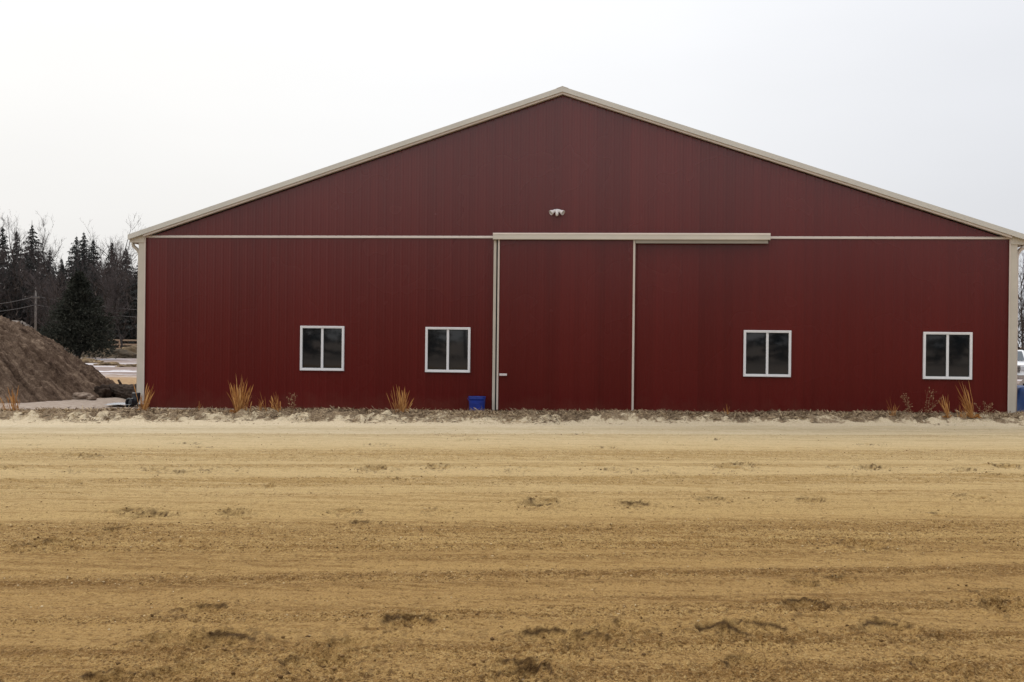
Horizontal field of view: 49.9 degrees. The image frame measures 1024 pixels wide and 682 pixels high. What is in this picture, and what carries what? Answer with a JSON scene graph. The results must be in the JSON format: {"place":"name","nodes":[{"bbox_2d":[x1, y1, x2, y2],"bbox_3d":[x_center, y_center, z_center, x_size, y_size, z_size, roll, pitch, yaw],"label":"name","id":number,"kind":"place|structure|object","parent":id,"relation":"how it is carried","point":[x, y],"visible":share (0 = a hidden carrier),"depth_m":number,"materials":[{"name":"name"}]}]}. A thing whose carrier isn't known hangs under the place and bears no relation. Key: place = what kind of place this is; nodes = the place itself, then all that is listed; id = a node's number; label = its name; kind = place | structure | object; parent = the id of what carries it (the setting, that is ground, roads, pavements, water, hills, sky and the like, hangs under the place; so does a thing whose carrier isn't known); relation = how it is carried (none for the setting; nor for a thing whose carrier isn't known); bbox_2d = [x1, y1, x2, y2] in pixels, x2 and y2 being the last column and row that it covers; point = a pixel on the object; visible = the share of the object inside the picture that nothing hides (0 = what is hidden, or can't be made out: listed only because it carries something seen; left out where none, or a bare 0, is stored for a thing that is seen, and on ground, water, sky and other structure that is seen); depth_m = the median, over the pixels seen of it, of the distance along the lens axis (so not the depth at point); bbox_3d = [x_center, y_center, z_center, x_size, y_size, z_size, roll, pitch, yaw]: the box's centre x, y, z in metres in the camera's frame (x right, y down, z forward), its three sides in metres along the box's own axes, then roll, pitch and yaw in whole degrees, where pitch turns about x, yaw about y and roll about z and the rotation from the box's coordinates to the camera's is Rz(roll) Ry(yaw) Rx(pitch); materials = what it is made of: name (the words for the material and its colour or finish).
{"place":"outdoors","nodes":[
{"label":"outdoors","id":0,"kind":"place"},
{"bbox_2d":[0,347,1022,679],"bbox_3d":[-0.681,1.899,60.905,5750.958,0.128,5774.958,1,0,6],"label":"ground","id":1,"kind":"structure","parent":0,"point":[124,375],"depth_m":33.37,"materials":[{"name":"soil"}]},
{"bbox_2d":[0,221,11,306],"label":"bare tree","id":2,"kind":"object","parent":1,"relation":"on","point":[4,265],"visible":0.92,"depth_m":130.33,"materials":[{"name":"grey plant"}]},
{"bbox_2d":[0,227,17,280],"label":"spruce tree","id":3,"kind":"object","parent":1,"relation":"on","point":[2,240],"visible":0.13,"depth_m":157.89,"materials":[{"name":"green plant"}]},
{"bbox_2d":[4,226,23,270],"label":"spruce tree","id":4,"kind":"object","parent":1,"relation":"on","point":[16,243],"visible":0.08,"depth_m":164.90,"materials":[{"name":"green plant"}]},
{"bbox_2d":[0,263,38,328],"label":"spruce tree","id":5,"kind":"object","parent":1,"relation":"on","point":[14,298],"visible":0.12,"depth_m":133.54,"materials":[{"name":"green plant"}]},
{"bbox_2d":[0,250,44,312],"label":"bare tree","id":6,"kind":"object","parent":1,"relation":"on","point":[27,269],"visible":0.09,"depth_m":142.97,"materials":[{"name":"grey plant"}]},
{"bbox_2d":[15,259,33,313],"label":"spruce tree","id":7,"kind":"object","parent":1,"relation":"on","point":[28,264],"visible":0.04,"depth_m":143.45,"materials":[{"name":"green plant"}]},
{"bbox_2d":[0,209,49,320],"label":"bare tree","id":8,"kind":"object","parent":1,"relation":"on","point":[14,265],"visible":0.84,"depth_m":130.84,"materials":[{"name":"grey plant"}]},
{"bbox_2d":[3,249,51,322],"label":"bare tree","id":9,"kind":"object","parent":1,"relation":"on","point":[33,274],"visible":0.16,"depth_m":136.59,"materials":[{"name":"grey plant"}]},
{"bbox_2d":[5,225,56,280],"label":"spruce tree","id":10,"kind":"object","parent":1,"relation":"on","point":[31,241],"visible":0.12,"depth_m":151.79,"materials":[{"name":"green plant"}]},
{"bbox_2d":[21,262,47,333],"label":"spruce tree","id":11,"kind":"object","parent":1,"relation":"on","point":[39,285],"visible":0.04,"depth_m":137.38,"materials":[{"name":"green plant"}]},
{"bbox_2d":[31,287,38,330],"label":"utility pole","id":12,"kind":"object","parent":1,"relation":"on","point":[35,323],"visible":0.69,"depth_m":117.91,"materials":[{"name":"grey wood"}]},
{"bbox_2d":[14,250,64,340],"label":"bare tree","id":13,"kind":"object","parent":1,"relation":"on","point":[36,285],"visible":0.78,"depth_m":107.79,"materials":[{"name":"grey plant"}]},
{"bbox_2d":[21,210,63,285],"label":"bare tree","id":14,"kind":"object","parent":1,"relation":"on","point":[43,249],"visible":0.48,"depth_m":144.27,"materials":[{"name":"grey plant"}]},
{"bbox_2d":[21,262,69,328],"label":"bare tree","id":15,"kind":"object","parent":1,"relation":"on","point":[33,314],"visible":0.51,"depth_m":127.43,"materials":[{"name":"grey plant"}]},
{"bbox_2d":[15,248,81,321],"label":"bare tree","id":16,"kind":"object","parent":1,"relation":"on","point":[55,284],"visible":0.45,"depth_m":122.49,"materials":[{"name":"grey plant"}]},
{"bbox_2d":[46,252,57,279],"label":"spruce tree","id":17,"kind":"object","parent":1,"relation":"on","point":[50,264],"visible":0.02,"depth_m":167.95,"materials":[{"name":"green plant"}]},
{"bbox_2d":[37,268,74,336],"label":"spruce tree","id":18,"kind":"object","parent":1,"relation":"on","point":[54,272],"visible":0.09,"depth_m":133.15,"materials":[{"name":"green plant"}]},
{"bbox_2d":[0,315,115,402],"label":"soil pile","id":19,"kind":"object","parent":1,"relation":"on","point":[36,366],"visible":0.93,"depth_m":33.63,"materials":[{"name":"brown soil"}]},
{"bbox_2d":[57,264,65,292],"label":"spruce tree","id":20,"kind":"object","parent":1,"relation":"on","point":[62,271],"visible":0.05,"depth_m":144.61,"materials":[{"name":"green plant"}]},
{"bbox_2d":[55,236,81,280],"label":"spruce tree","id":21,"kind":"object","parent":1,"relation":"on","point":[73,251],"visible":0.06,"depth_m":159.62,"materials":[{"name":"green plant"}]},
{"bbox_2d":[0,268,137,347],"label":"undergrowth","id":22,"kind":"object","parent":1,"relation":"on","point":[95,292],"visible":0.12,"depth_m":129.16,"materials":[{"name":"plant"}]},
{"bbox_2d":[51,233,101,292],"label":"spruce tree","id":23,"kind":"object","parent":1,"relation":"on","point":[83,254],"visible":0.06,"depth_m":149.81,"materials":[{"name":"green plant"}]},
{"bbox_2d":[37,269,122,358],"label":"cedar tree","id":24,"kind":"object","parent":1,"relation":"on","point":[79,303],"visible":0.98,"depth_m":91.10,"materials":[{"name":"green plant"}]},
{"bbox_2d":[71,392,94,398],"bbox_3d":[-13.013,1.697,33.293,0.680,0.318,0.633,1,0,-38],"label":"stone","id":25,"kind":"object","parent":1,"relation":"on","point":[79,395],"visible":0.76,"depth_m":33.10,"materials":[{"name":"grey stone"}]},
{"bbox_2d":[71,352,94,357],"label":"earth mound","id":26,"kind":"object","parent":1,"relation":"on","point":[91,355],"visible":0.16,"depth_m":97.25,"materials":[{"name":"brown soil"}]},
{"bbox_2d":[63,248,107,289],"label":"bare tree","id":27,"kind":"object","parent":1,"relation":"on","point":[79,267],"visible":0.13,"depth_m":139.90,"materials":[{"name":"grey plant"}]},
{"bbox_2d":[62,249,108,296],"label":"bare tree","id":28,"kind":"object","parent":1,"relation":"on","point":[81,268],"visible":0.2,"depth_m":134.69,"materials":[{"name":"grey plant"}]},
{"bbox_2d":[73,238,100,282],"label":"spruce tree","id":29,"kind":"object","parent":1,"relation":"on","point":[93,248],"visible":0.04,"depth_m":155.97,"materials":[{"name":"green plant"}]},
{"bbox_2d":[86,395,96,399],"bbox_3d":[-12.601,1.703,32.999,0.250,0.187,0.241,1,0,36],"label":"stone","id":30,"kind":"object","parent":1,"relation":"on","point":[91,397],"visible":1,"depth_m":32.93,"materials":[{"name":"grey stone"}]},
{"bbox_2d":[80,358,103,362],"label":"earth mound","id":31,"kind":"object","parent":1,"relation":"on","point":[87,360],"visible":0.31,"depth_m":79.43,"materials":[{"name":"beige soil"}]},
{"bbox_2d":[81,350,103,357],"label":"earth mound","id":32,"kind":"object","parent":1,"relation":"on","point":[96,355],"visible":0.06,"depth_m":100.14,"materials":[{"name":"brown soil"}]},
{"bbox_2d":[66,229,122,277],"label":"bare tree","id":33,"kind":"object","parent":1,"relation":"on","point":[97,251],"visible":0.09,"depth_m":158.13,"materials":[{"name":"grey plant"}]},
{"bbox_2d":[73,262,126,346],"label":"spruce tree","id":34,"kind":"object","parent":1,"relation":"on","point":[84,266],"visible":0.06,"depth_m":137.39,"materials":[{"name":"green plant"}]},
{"bbox_2d":[81,236,124,299],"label":"bare tree","id":35,"kind":"object","parent":1,"relation":"on","point":[101,261],"visible":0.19,"depth_m":144.90,"materials":[{"name":"grey plant"}]},
{"bbox_2d":[94,384,114,397],"bbox_3d":[-12.726,1.618,34.298,0.676,0.552,0.581,1,0,-5],"label":"tree stump","id":36,"kind":"object","parent":1,"relation":"on","point":[103,391],"visible":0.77,"depth_m":34.14,"materials":[{"name":"brown wood"}]},
{"bbox_2d":[93,362,119,365],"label":"earth mound","id":37,"kind":"object","parent":1,"relation":"on","point":[110,363],"visible":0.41,"depth_m":73.53,"materials":[{"name":"beige soil"}]},
{"bbox_2d":[97,262,120,338],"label":"spruce tree","id":38,"kind":"object","parent":1,"relation":"on","point":[104,279],"visible":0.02,"depth_m":143.98,"materials":[{"name":"green plant"}]},
{"bbox_2d":[85,239,133,341],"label":"bare tree","id":39,"kind":"object","parent":1,"relation":"on","point":[104,271],"visible":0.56,"depth_m":112.03,"materials":[{"name":"brown plant"}]},
{"bbox_2d":[105,243,115,265],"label":"spruce tree","id":40,"kind":"object","parent":1,"relation":"on","point":[111,248],"visible":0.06,"depth_m":157.81,"materials":[{"name":"green plant"}]},
{"bbox_2d":[80,214,144,281],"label":"bare tree","id":41,"kind":"object","parent":1,"relation":"on","point":[122,265],"visible":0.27,"depth_m":158.60,"materials":[{"name":"grey plant"}]},
{"bbox_2d":[90,243,137,329],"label":"bare tree","id":42,"kind":"object","parent":1,"relation":"on","point":[110,279],"visible":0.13,"depth_m":133.91,"materials":[{"name":"grey plant"}]},
{"bbox_2d":[105,402,128,404],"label":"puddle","id":43,"kind":"object","parent":1,"relation":"on","point":[117,403],"visible":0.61,"depth_m":30.34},
{"bbox_2d":[98,252,136,346],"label":"bare tree","id":44,"kind":"object","parent":1,"relation":"on","point":[114,301],"visible":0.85,"depth_m":103.40,"materials":[{"name":"brown plant"}]},
{"bbox_2d":[99,349,136,357],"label":"earth mound","id":45,"kind":"object","parent":1,"relation":"on","point":[122,353],"visible":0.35,"depth_m":97.93,"materials":[{"name":"brown soil"}]},
{"bbox_2d":[106,263,130,346],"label":"spruce tree","id":46,"kind":"object","parent":1,"relation":"on","point":[123,299],"visible":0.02,"depth_m":143.15,"materials":[{"name":"green plant"}]},
{"bbox_2d":[108,379,136,398],"bbox_3d":[-11.967,1.536,34.130,0.586,0.663,2.918,1,0,-39],"label":"fallen log","id":47,"kind":"object","parent":1,"relation":"on","point":[123,391],"visible":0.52,"depth_m":33.85,"materials":[{"name":"wood"}]},
{"bbox_2d":[107,255,137,330],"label":"bare tree","id":48,"kind":"object","parent":1,"relation":"on","point":[124,288],"visible":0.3,"depth_m":132.32,"materials":[{"name":"brown plant"}]},
{"bbox_2d":[109,269,135,347],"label":"spruce tree","id":49,"kind":"object","parent":1,"relation":"on","point":[121,301],"visible":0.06,"depth_m":142.12,"materials":[{"name":"green plant"}]},
{"bbox_2d":[110,265,137,347],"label":"spruce tree","id":50,"kind":"object","parent":1,"relation":"on","point":[128,321],"visible":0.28,"depth_m":132.13,"materials":[{"name":"green plant"}]},
{"bbox_2d":[113,339,136,348],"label":"rail fence","id":51,"kind":"object","parent":1,"relation":"on","point":[119,344],"visible":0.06,"depth_m":115.90,"materials":[{"name":"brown wood"}]},
{"bbox_2d":[115,364,136,366],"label":"earth mound","id":52,"kind":"object","parent":1,"relation":"on","point":[127,365],"visible":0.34,"depth_m":69.52,"materials":[{"name":"beige soil"}]},
{"bbox_2d":[117,246,134,278],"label":"spruce tree","id":53,"kind":"object","parent":1,"relation":"on","point":[127,261],"visible":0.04,"depth_m":163.91,"materials":[{"name":"green plant"}]},
{"bbox_2d":[120,254,133,298],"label":"bare tree","id":54,"kind":"object","parent":1,"relation":"on","point":[128,267],"visible":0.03,"depth_m":145.45,"materials":[{"name":"grey plant"}]},
{"bbox_2d":[121,345,136,353],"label":"earth mound","id":55,"kind":"object","parent":1,"relation":"on","point":[132,348],"visible":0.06,"depth_m":103.25,"materials":[{"name":"beige soil"}]},
{"bbox_2d":[125,393,140,406],"bbox_3d":[-10.409,1.618,30.301,0.249,0.386,0.395,1,0,30],"label":"drain pipe","id":56,"kind":"object","parent":1,"relation":"on","point":[132,401],"visible":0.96,"depth_m":30.22,"materials":[{"name":"black plastic"}]},
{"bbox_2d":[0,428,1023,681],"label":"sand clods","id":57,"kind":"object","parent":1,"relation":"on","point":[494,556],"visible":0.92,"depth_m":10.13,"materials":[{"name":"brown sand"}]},
{"bbox_2d":[128,86,1023,413],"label":"barn","id":58,"kind":"structure","parent":1,"relation":"on","point":[562,248],"depth_m":29.45,"materials":[{"name":"red metal"}]},
{"bbox_2d":[300,326,344,370],"bbox_3d":[-5.202,0.200,30.185,1.230,1.225,0.091,1,0,6],"label":"window","id":59,"kind":"structure","parent":58,"relation":"in","point":[321,347],"depth_m":30.19,"materials":[{"name":"white plastic"}]},
{"bbox_2d":[425,327,470,372],"bbox_3d":[-1.739,0.238,29.845,1.230,1.225,0.091,1,0,6],"label":"window","id":60,"kind":"structure","parent":58,"relation":"in","point":[448,350],"depth_m":29.86,"materials":[{"name":"white plastic"}]},
{"bbox_2d":[496,240,634,410],"bbox_3d":[1.427,-0.419,29.414,3.670,4.590,0.125,1,0,6],"label":"sliding door","id":61,"kind":"structure","parent":58,"relation":"in","point":[566,308],"depth_m":29.44,"materials":[{"name":"red metal"}]},
{"bbox_2d":[743,330,790,376],"bbox_3d":[6.725,0.331,29.015,1.230,1.225,0.091,1,0,6],"label":"window","id":62,"kind":"structure","parent":58,"relation":"in","point":[766,353],"depth_m":29.02,"materials":[{"name":"white plastic"}]},
{"bbox_2d":[922,332,972,379],"bbox_3d":[11.298,0.382,28.567,1.230,1.225,0.091,1,0,6],"label":"window","id":63,"kind":"structure","parent":58,"relation":"in","point":[950,354],"depth_m":28.57,"materials":[{"name":"white plastic"}]},
{"bbox_2d":[1017,350,1023,385],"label":"pickup truck","id":64,"kind":"object","parent":1,"relation":"on","point":[1020,366],"visible":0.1,"depth_m":50.49,"materials":[{"name":"white paint"}]},
{"bbox_2d":[1018,250,1023,349],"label":"bare tree","id":65,"kind":"object","parent":1,"relation":"on","point":[1021,309],"visible":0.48,"depth_m":135.06,"materials":[{"name":"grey plant"}]},
{"bbox_2d":[1018,297,1023,349],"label":"horizon wood","id":66,"kind":"object","parent":1,"relation":"on","point":[1019,341],"depth_m":211.39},
{"bbox_2d":[0,425,1023,681],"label":"track","id":67,"kind":"structure","parent":0,"point":[312,587],"depth_m":9.76,"materials":[{"name":"beige sand"}]},
{"bbox_2d":[0,408,1023,426],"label":"earth bank","id":68,"kind":"structure","parent":0,"point":[601,419],"depth_m":25.27,"materials":[{"name":"beige soil"}]},
{"bbox_2d":[2,386,19,411],"bbox_3d":[-11.416,1.321,25.157,0.445,0.648,0.360,1,0,6],"label":"grass clump","id":69,"kind":"object","parent":68,"relation":"on","point":[13,404],"visible":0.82,"depth_m":25.15,"materials":[{"name":"beige plant"}]},
{"bbox_2d":[133,383,154,410],"bbox_3d":[-8.442,1.305,25.364,0.670,0.684,0.344,1,0,18],"label":"grass clump","id":70,"kind":"object","parent":68,"relation":"on","point":[144,405],"visible":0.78,"depth_m":25.29,"materials":[{"name":"beige plant"}]},
{"bbox_2d":[227,377,252,412],"bbox_3d":[-6.256,1.207,25.272,0.604,0.928,0.425,1,0,-6],"label":"grass clump","id":71,"kind":"object","parent":68,"relation":"on","point":[238,398],"visible":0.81,"depth_m":25.25,"materials":[{"name":"beige plant"}]},
{"bbox_2d":[269,393,282,411],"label":"grass clump","id":72,"kind":"object","parent":68,"relation":"on","point":[276,406],"visible":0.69,"depth_m":25.47,"materials":[{"name":"beige plant"}]},
{"bbox_2d":[286,393,296,408],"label":"dry weed","id":73,"kind":"object","parent":68,"relation":"on","point":[293,403],"visible":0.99,"depth_m":25.56,"materials":[{"name":"brown plant"}]},
{"bbox_2d":[386,385,412,411],"bbox_3d":[-2.594,1.359,25.895,0.655,0.697,0.366,1,0,27],"label":"grass clump","id":74,"kind":"object","parent":68,"relation":"on","point":[402,405],"visible":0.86,"depth_m":25.86,"materials":[{"name":"beige plant"}]},
{"bbox_2d":[468,396,485,409],"bbox_3d":[-0.938,1.684,29.468,0.466,0.412,0.400,1,0,6],"label":"bucket","id":75,"kind":"object","parent":68,"relation":"on","point":[477,402],"visible":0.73,"depth_m":29.32,"materials":[{"name":"blue plastic"}]},
{"bbox_2d":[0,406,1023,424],"bbox_3d":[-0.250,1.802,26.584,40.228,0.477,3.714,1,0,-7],"label":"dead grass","id":76,"kind":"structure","parent":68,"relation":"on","point":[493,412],"depth_m":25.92,"materials":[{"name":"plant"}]},
{"bbox_2d":[886,400,899,415],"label":"grass clump","id":77,"kind":"object","parent":68,"relation":"on","point":[892,414],"visible":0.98,"depth_m":26.84,"materials":[{"name":"brown plant"}]},
{"bbox_2d":[903,393,912,412],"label":"dry weed","id":78,"kind":"object","parent":68,"relation":"on","point":[907,404],"visible":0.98,"depth_m":26.95,"materials":[{"name":"brown plant"}]},
{"bbox_2d":[924,388,942,414],"bbox_3d":[10.307,1.490,27.014,0.453,0.732,0.298,1,0,-37],"label":"dry weed","id":79,"kind":"object","parent":68,"relation":"on","point":[930,402],"visible":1,"depth_m":26.95,"materials":[{"name":"brown plant"}]},
{"bbox_2d":[938,396,952,417],"bbox_3d":[10.614,1.587,26.882,0.255,0.594,0.311,1,0,-28],"label":"grass clump","id":80,"kind":"object","parent":68,"relation":"on","point":[946,410],"visible":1,"depth_m":26.87,"materials":[{"name":"beige plant"}]},
{"bbox_2d":[956,407,966,417],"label":"grass clump","id":81,"kind":"object","parent":68,"relation":"on","point":[960,415],"visible":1,"depth_m":26.90,"materials":[{"name":"brown plant"}]},
{"bbox_2d":[955,379,980,417],"bbox_3d":[11.193,1.401,26.926,0.501,0.974,0.480,1,0,-38],"label":"grass clump","id":82,"kind":"object","parent":68,"relation":"on","point":[969,411],"visible":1,"depth_m":26.92,"materials":[{"name":"beige plant"}]},
{"bbox_2d":[974,401,992,416],"bbox_3d":[11.518,1.677,26.936,0.474,0.400,0.270,1,0,6],"label":"dry weed","id":83,"kind":"object","parent":68,"relation":"on","point":[984,408],"visible":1,"depth_m":26.98,"materials":[{"name":"brown plant"}]},
{"bbox_2d":[1017,385,1023,411],"bbox_3d":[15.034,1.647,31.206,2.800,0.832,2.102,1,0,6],"label":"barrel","id":84,"kind":"object","parent":68,"relation":"on","point":[1020,397],"visible":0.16,"depth_m":30.62,"materials":[{"name":"blue plastic"}]},
{"bbox_2d":[0,0,1023,346],"label":"sky","id":85,"kind":"structure","parent":0,"point":[155,111],"materials":[{"name":"white"}]}
]}

